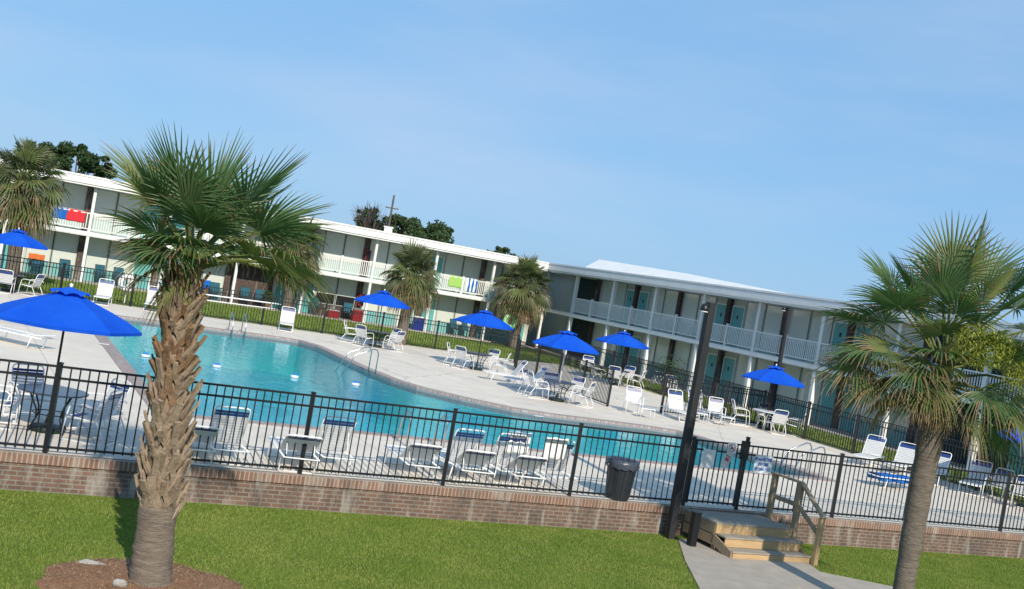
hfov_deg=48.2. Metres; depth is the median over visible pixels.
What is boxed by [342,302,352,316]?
porch chair
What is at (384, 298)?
patio umbrella
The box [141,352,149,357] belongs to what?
pool float
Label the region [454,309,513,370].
patio umbrella
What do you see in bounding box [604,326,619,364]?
window
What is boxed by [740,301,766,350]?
window
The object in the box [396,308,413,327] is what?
door
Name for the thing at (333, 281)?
window
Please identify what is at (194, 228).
window
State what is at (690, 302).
window
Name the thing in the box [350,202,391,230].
broadleaf tree
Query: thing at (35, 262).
porch chair
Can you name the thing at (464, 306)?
window
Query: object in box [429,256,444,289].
door
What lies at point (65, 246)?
window
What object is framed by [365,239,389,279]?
window
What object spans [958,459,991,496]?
sun lounger
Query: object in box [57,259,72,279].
porch chair
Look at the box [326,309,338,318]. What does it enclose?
cooler
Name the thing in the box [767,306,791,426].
lamp pole
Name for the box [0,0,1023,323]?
sky
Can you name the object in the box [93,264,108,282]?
porch chair
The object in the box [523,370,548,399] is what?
patio chair
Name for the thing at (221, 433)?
sun lounger
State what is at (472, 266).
window
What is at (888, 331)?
window
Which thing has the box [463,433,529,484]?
sun lounger
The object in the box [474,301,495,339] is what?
window
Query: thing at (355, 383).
pool float
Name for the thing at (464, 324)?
porch chair
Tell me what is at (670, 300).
window
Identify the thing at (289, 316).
sun lounger
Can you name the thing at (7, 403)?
patio chair
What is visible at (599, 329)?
window
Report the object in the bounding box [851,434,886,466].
sun lounger
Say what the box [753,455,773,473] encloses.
sign
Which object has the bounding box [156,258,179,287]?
door
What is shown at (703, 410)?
sun lounger
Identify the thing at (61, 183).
window
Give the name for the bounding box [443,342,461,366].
patio chair
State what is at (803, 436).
metal fence
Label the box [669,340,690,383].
window
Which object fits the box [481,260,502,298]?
window
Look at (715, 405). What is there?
patio chair
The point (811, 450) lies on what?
pool handrail
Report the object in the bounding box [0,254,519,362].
metal fence
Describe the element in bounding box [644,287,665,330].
window
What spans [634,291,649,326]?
door
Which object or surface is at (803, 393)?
window
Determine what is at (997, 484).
patio chair
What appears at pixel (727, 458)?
sign
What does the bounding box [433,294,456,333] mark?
window
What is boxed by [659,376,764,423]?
metal fence
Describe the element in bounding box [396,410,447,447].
pool ladder
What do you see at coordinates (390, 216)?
utility pole
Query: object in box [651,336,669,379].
window
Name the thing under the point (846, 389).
door
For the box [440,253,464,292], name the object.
window
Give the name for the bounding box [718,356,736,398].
door
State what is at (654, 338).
window
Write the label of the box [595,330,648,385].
patio umbrella
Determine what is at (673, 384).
patio chair
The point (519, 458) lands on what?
sun lounger
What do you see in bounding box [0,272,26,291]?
patio table
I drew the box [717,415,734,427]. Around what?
ottoman
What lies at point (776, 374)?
patio umbrella
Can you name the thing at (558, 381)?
patio table
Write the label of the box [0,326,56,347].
sun lounger
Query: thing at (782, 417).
patio chair
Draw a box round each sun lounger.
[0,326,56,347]
[93,278,114,305]
[143,286,161,312]
[187,424,218,465]
[191,405,250,465]
[267,434,322,474]
[278,306,295,331]
[295,415,356,470]
[384,443,442,478]
[423,428,486,481]
[436,449,496,485]
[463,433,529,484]
[483,360,527,384]
[486,455,547,490]
[502,365,548,391]
[512,441,578,489]
[660,389,697,421]
[683,388,716,420]
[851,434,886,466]
[865,472,909,488]
[884,442,915,474]
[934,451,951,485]
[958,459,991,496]
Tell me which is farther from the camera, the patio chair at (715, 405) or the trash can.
the patio chair at (715, 405)
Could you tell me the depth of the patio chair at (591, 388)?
41.67 m
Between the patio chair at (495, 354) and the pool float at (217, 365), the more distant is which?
the patio chair at (495, 354)
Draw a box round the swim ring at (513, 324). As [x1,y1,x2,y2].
[503,314,517,328]
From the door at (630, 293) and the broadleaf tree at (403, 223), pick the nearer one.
the door at (630, 293)
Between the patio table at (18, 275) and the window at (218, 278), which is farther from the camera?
the window at (218, 278)
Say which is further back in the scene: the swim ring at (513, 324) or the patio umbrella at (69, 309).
the swim ring at (513, 324)
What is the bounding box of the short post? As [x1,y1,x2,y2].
[686,511,702,546]
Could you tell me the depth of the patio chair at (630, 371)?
56.36 m
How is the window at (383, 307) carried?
in the hotel wing at (348, 273)
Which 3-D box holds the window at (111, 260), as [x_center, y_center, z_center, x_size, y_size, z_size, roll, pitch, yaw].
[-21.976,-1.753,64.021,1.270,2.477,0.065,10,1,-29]
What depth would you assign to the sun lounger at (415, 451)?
21.82 m
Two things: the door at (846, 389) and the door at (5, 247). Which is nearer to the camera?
the door at (846, 389)
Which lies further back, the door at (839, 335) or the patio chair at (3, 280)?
the door at (839, 335)
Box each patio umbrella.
[0,228,47,292]
[0,283,141,433]
[354,289,409,347]
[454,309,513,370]
[533,329,598,401]
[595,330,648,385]
[742,364,804,430]
[998,428,1023,506]
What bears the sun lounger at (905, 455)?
on the pool deck
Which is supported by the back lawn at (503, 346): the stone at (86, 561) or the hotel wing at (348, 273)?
the hotel wing at (348, 273)
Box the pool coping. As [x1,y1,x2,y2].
[95,315,842,482]
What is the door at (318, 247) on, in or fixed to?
in the hotel wing at (348, 273)
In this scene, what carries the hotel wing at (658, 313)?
on the back lawn at (503, 346)
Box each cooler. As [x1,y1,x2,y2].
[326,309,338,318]
[350,308,362,321]
[411,315,427,330]
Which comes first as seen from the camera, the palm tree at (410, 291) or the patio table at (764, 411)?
the patio table at (764, 411)
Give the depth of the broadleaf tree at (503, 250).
99.82 m
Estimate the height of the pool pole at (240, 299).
0.300 m
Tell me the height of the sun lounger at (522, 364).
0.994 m
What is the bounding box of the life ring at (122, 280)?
[118,274,136,301]
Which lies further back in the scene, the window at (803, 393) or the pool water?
the window at (803, 393)
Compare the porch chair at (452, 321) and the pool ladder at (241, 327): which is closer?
the pool ladder at (241, 327)
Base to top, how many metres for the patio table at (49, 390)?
0.732 m
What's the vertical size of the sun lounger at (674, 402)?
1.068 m
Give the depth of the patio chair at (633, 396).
42.75 m
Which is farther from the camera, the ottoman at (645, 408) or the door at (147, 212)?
the door at (147, 212)
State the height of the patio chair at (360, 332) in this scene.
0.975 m
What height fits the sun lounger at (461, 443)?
1.043 m
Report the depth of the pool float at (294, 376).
35.86 m
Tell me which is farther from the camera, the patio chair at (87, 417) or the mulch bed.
the patio chair at (87, 417)
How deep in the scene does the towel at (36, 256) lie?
61.29 m
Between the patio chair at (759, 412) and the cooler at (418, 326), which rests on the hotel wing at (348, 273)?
the cooler at (418, 326)
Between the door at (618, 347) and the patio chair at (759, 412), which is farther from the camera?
the door at (618, 347)
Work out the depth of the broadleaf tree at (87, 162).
91.02 m
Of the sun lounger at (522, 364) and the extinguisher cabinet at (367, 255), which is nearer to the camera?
the sun lounger at (522, 364)
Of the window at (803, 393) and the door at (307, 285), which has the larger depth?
the door at (307, 285)
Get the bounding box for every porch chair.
[27,259,43,273]
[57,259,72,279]
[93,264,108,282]
[112,267,126,286]
[209,282,221,300]
[239,286,251,304]
[253,289,265,305]
[309,297,323,314]
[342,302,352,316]
[449,319,461,335]
[461,322,473,336]
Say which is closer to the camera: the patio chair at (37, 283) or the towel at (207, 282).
the patio chair at (37, 283)
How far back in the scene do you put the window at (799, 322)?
55.37 m
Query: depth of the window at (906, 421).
48.68 m
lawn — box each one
[0,276,1023,502]
[0,490,1023,588]
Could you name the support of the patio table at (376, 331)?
on the pool deck
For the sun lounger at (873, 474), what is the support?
on the pool deck
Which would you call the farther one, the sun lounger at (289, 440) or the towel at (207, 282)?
the towel at (207, 282)
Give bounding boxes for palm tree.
[0,135,73,285]
[95,118,338,587]
[268,216,327,312]
[379,239,443,344]
[486,254,553,347]
[804,210,1023,588]
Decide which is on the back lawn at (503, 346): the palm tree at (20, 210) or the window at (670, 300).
the palm tree at (20, 210)
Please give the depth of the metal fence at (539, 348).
47.52 m
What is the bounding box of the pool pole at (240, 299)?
[206,294,280,308]
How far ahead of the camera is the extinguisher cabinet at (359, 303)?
70.75 m
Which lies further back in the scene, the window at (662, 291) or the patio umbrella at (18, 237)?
the window at (662, 291)
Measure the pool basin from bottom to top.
1.450 m
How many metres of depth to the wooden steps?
23.45 m
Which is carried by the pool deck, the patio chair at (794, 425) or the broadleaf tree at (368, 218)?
the patio chair at (794, 425)
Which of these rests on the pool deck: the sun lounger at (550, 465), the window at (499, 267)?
the sun lounger at (550, 465)
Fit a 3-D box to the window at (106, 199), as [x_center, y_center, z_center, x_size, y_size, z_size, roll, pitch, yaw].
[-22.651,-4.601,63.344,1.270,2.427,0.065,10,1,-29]
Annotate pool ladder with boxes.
[228,312,246,345]
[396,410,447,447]
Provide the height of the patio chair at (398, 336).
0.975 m
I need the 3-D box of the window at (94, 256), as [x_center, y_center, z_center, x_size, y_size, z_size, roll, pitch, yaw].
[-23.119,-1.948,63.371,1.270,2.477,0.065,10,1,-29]
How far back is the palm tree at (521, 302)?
71.69 m
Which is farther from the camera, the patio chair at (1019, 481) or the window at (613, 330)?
the window at (613, 330)
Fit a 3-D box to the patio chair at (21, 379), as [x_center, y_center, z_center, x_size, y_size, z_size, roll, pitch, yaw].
[-8.795,1.811,20.887,0.627,0.975,0.806,10,1,-40]
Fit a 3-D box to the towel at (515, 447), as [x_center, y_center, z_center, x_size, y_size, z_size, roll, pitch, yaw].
[0.136,2.984,22.993,0.523,0.458,0.082,10,1,-27]
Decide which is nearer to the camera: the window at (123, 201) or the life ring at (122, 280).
the life ring at (122, 280)
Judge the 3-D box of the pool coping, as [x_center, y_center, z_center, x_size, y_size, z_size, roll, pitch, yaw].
[-4.296,2.926,38.721,19.365,0.068,23.435,10,1,-27]
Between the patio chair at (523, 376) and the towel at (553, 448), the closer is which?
the towel at (553, 448)
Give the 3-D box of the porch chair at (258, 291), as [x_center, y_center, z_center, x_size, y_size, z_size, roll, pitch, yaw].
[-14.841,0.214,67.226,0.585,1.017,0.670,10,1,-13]
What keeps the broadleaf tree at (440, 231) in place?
on the back lawn at (503, 346)
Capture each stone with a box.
[77,559,105,564]
[112,579,126,587]
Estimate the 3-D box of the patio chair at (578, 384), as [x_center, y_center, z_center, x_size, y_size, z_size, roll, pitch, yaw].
[2.245,3.527,42.724,0.627,0.975,0.806,11,1,42]
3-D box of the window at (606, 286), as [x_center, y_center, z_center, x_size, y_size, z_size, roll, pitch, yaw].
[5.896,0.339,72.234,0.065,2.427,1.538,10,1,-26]
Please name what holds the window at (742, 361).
in the hotel wing at (658, 313)
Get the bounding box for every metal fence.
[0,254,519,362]
[0,358,696,505]
[514,337,614,406]
[565,344,1023,502]
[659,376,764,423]
[734,436,1023,531]
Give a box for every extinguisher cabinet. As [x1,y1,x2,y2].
[357,293,364,305]
[364,250,370,261]
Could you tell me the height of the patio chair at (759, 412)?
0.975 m
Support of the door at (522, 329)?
in the hotel wing at (348, 273)
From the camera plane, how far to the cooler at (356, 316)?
69.79 m
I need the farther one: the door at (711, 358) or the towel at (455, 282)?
the towel at (455, 282)
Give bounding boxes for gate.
[685,439,750,506]
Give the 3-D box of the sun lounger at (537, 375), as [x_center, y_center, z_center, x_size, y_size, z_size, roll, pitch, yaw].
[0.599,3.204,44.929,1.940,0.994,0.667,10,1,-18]
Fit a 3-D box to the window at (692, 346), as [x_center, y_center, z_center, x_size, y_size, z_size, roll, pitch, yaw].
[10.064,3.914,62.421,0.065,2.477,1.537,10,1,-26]
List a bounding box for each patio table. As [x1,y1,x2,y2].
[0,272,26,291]
[17,383,88,434]
[367,329,389,346]
[466,351,491,369]
[544,378,575,402]
[606,368,629,384]
[753,408,781,429]
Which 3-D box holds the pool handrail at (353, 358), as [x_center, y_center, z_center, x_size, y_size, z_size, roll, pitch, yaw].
[-5.492,2.417,40.090,1.391,1.248,0.664,10,1,-30]
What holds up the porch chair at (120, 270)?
on the hotel wing at (348, 273)
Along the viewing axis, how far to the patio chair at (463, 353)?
48.78 m
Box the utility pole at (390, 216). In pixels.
[385,195,397,226]
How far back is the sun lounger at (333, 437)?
21.16 m
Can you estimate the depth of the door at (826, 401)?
52.81 m
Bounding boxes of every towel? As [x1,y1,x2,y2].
[28,253,44,259]
[53,206,67,218]
[66,208,86,222]
[202,279,210,287]
[448,275,462,287]
[465,278,477,292]
[505,431,531,453]
[542,437,568,459]
[868,471,909,483]
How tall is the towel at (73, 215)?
0.658 m
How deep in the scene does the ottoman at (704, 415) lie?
43.36 m
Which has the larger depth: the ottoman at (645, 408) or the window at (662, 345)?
the window at (662, 345)
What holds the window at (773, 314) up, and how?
in the hotel wing at (658, 313)
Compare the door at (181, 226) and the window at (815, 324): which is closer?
the window at (815, 324)
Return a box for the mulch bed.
[35,558,242,588]
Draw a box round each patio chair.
[0,269,15,293]
[0,384,20,430]
[2,363,49,422]
[17,274,45,296]
[61,389,123,446]
[68,378,131,435]
[340,320,358,343]
[352,324,373,347]
[380,328,401,349]
[382,331,405,352]
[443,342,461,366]
[451,345,474,369]
[478,348,499,371]
[489,353,510,375]
[517,367,542,396]
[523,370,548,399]
[540,370,561,398]
[559,376,585,403]
[568,382,596,408]
[579,355,593,373]
[586,360,605,382]
[605,365,621,387]
[622,365,635,385]
[622,386,643,415]
[626,370,646,390]
[649,371,663,390]
[667,375,677,391]
[705,396,725,424]
[727,399,749,426]
[755,402,773,426]
[763,409,788,435]
[782,414,805,437]
[981,468,1014,502]
[1006,475,1023,507]
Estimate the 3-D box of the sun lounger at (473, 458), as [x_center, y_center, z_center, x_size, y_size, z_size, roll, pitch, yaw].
[-0.958,3.288,22.744,0.667,0.746,1.940,10,1,-20]
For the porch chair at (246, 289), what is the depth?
67.01 m
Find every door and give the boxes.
[0,229,23,267]
[130,250,151,289]
[138,203,160,239]
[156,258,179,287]
[172,219,184,232]
[271,274,284,308]
[294,279,314,312]
[304,233,323,264]
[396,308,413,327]
[420,298,436,330]
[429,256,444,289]
[509,318,525,343]
[614,345,624,366]
[622,289,634,323]
[627,335,641,372]
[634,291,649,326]
[702,352,717,392]
[710,303,726,342]
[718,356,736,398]
[726,305,745,346]
[817,378,837,425]
[827,321,847,365]
[838,384,859,433]
[853,325,872,372]
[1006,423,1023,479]
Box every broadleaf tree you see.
[38,140,117,179]
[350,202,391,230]
[379,213,422,234]
[382,219,454,243]
[487,246,515,255]
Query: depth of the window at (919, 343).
48.78 m
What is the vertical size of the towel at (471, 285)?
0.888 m
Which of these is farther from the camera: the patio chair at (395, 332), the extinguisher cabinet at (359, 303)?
the extinguisher cabinet at (359, 303)
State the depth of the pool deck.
30.36 m
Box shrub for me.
[652,354,689,393]
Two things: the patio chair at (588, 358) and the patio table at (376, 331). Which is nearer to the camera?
the patio table at (376, 331)
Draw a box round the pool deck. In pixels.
[0,288,1023,532]
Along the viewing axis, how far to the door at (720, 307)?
61.19 m
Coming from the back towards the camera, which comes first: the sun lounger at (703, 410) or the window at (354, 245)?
the window at (354, 245)
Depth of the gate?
24.55 m
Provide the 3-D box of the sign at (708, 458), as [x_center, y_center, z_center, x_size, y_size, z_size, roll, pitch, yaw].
[4.179,3.499,24.360,0.340,0.400,0.010,12,0,-27]
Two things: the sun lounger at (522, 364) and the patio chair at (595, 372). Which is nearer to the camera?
the sun lounger at (522, 364)
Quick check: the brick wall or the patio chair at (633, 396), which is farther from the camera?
the patio chair at (633, 396)
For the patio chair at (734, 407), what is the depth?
45.50 m
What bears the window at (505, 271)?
in the hotel wing at (348, 273)
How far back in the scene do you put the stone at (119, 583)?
14.09 m
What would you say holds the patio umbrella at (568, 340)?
on the pool deck
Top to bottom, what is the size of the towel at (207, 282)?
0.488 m
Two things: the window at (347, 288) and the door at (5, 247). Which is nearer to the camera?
the door at (5, 247)
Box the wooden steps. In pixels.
[682,472,826,565]
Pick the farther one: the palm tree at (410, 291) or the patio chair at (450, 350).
the palm tree at (410, 291)
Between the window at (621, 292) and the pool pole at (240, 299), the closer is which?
the pool pole at (240, 299)
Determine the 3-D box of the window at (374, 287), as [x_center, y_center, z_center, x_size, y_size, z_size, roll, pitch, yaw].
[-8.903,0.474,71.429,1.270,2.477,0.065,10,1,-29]
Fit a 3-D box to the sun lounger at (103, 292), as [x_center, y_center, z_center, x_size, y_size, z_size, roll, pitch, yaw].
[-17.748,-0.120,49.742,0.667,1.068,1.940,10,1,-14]
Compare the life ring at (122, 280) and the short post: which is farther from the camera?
the life ring at (122, 280)
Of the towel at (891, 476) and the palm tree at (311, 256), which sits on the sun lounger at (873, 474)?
the towel at (891, 476)
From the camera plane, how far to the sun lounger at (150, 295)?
51.11 m
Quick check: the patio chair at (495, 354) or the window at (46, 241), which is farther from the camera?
the window at (46, 241)
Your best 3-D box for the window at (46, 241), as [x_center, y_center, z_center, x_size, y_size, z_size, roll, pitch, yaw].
[-25.637,-2.377,61.945,1.270,2.477,0.065,10,1,-29]
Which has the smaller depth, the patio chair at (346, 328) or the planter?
the patio chair at (346, 328)
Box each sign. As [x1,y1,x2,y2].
[700,449,715,468]
[720,451,733,468]
[727,442,736,453]
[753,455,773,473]
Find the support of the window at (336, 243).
in the hotel wing at (348, 273)
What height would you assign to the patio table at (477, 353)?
0.732 m
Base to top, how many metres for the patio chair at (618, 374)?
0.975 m
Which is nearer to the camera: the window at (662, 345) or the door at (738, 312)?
the door at (738, 312)
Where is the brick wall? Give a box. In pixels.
[0,449,1023,558]
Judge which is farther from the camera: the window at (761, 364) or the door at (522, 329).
the door at (522, 329)
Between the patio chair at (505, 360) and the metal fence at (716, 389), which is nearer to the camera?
the metal fence at (716, 389)
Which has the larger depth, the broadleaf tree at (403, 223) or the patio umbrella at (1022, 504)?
the broadleaf tree at (403, 223)
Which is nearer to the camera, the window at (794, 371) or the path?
the path
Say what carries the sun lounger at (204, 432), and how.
on the pool deck
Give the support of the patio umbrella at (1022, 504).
on the pool deck
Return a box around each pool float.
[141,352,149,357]
[213,363,220,368]
[291,373,298,378]
[352,381,359,385]
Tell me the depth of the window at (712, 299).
62.90 m
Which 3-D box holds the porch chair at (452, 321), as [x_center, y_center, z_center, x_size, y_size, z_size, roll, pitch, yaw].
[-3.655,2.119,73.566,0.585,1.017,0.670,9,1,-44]
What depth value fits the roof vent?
75.78 m
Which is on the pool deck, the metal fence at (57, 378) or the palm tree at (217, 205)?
the metal fence at (57, 378)
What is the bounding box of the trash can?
[605,455,639,500]
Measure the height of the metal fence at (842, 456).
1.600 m
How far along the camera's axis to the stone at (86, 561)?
14.96 m
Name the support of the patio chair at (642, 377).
on the pool deck
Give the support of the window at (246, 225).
in the hotel wing at (348, 273)
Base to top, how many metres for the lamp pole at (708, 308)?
5.036 m
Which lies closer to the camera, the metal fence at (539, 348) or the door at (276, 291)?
the metal fence at (539, 348)
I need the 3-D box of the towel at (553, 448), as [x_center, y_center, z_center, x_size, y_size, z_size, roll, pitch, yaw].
[0.875,3.114,23.099,0.523,0.458,0.082,10,1,-27]
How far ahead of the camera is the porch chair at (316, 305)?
69.06 m
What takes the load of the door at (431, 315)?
in the hotel wing at (348, 273)
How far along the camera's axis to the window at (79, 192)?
62.58 m
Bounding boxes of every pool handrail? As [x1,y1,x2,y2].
[331,346,378,379]
[775,442,825,474]
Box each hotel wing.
[0,158,550,348]
[526,259,1023,486]
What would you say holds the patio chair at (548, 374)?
on the pool deck
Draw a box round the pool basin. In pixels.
[107,318,810,476]
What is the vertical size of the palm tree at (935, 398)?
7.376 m
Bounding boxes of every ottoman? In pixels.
[636,406,654,419]
[697,412,707,423]
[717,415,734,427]
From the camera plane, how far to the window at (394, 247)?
71.89 m
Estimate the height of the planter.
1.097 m
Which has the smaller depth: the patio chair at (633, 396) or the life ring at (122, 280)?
the patio chair at (633, 396)
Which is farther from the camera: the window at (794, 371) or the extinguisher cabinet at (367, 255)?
the extinguisher cabinet at (367, 255)
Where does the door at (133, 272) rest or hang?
in the hotel wing at (348, 273)
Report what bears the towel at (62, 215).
hanging from the hotel wing at (348, 273)
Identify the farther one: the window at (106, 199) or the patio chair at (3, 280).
the window at (106, 199)
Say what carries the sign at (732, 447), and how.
attached to the gate
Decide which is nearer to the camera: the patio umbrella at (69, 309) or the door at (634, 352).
the patio umbrella at (69, 309)
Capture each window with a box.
[23,228,54,274]
[36,177,62,225]
[49,231,79,278]
[57,182,88,229]
[82,237,109,282]
[90,188,118,234]
[104,240,132,285]
[112,192,141,238]
[186,228,207,246]
[202,257,226,299]
[235,225,258,254]
[312,275,338,314]
[320,231,345,272]
[334,278,357,318]
[341,234,365,275]
[360,282,381,322]
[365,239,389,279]
[366,251,370,260]
[376,285,396,325]
[384,242,405,280]
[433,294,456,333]
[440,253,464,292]
[452,297,474,335]
[459,256,481,295]
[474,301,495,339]
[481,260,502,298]
[491,304,510,341]
[499,263,518,299]
[590,323,605,361]
[596,280,612,319]
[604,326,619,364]
[611,282,627,322]
[638,333,656,375]
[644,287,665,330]
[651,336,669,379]
[659,289,678,332]
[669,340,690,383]
[677,292,699,336]
[685,344,707,386]
[693,294,717,337]
[730,354,756,403]
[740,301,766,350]
[750,358,773,408]
[759,304,782,354]
[774,363,801,415]
[785,308,811,360]
[793,367,824,422]
[803,311,834,364]
[857,382,885,438]
[868,323,898,377]
[886,388,911,446]
[897,325,923,382]
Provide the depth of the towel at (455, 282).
72.39 m
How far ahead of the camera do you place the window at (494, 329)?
76.04 m
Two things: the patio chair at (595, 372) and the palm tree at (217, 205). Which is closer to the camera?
the palm tree at (217, 205)
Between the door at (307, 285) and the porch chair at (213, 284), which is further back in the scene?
the door at (307, 285)
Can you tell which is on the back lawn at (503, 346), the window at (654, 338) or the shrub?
the shrub
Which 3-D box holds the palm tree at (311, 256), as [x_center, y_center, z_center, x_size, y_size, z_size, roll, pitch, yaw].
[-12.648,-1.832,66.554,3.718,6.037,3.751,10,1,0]
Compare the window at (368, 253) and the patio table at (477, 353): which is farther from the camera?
the window at (368, 253)
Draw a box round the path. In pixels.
[678,539,892,588]
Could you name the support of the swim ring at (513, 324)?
hanging from the palm tree at (521, 302)
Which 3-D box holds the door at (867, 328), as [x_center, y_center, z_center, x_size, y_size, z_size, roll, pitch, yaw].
[15.688,2.440,51.403,0.065,2.120,1.040,10,1,-26]
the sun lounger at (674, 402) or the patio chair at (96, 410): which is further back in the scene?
the sun lounger at (674, 402)
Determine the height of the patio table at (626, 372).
0.732 m
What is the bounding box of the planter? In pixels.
[261,290,274,308]
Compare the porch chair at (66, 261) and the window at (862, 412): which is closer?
the window at (862, 412)
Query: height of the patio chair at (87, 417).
0.975 m
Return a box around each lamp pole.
[664,302,715,539]
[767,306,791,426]
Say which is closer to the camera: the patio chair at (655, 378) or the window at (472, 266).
the patio chair at (655, 378)
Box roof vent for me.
[384,226,393,232]

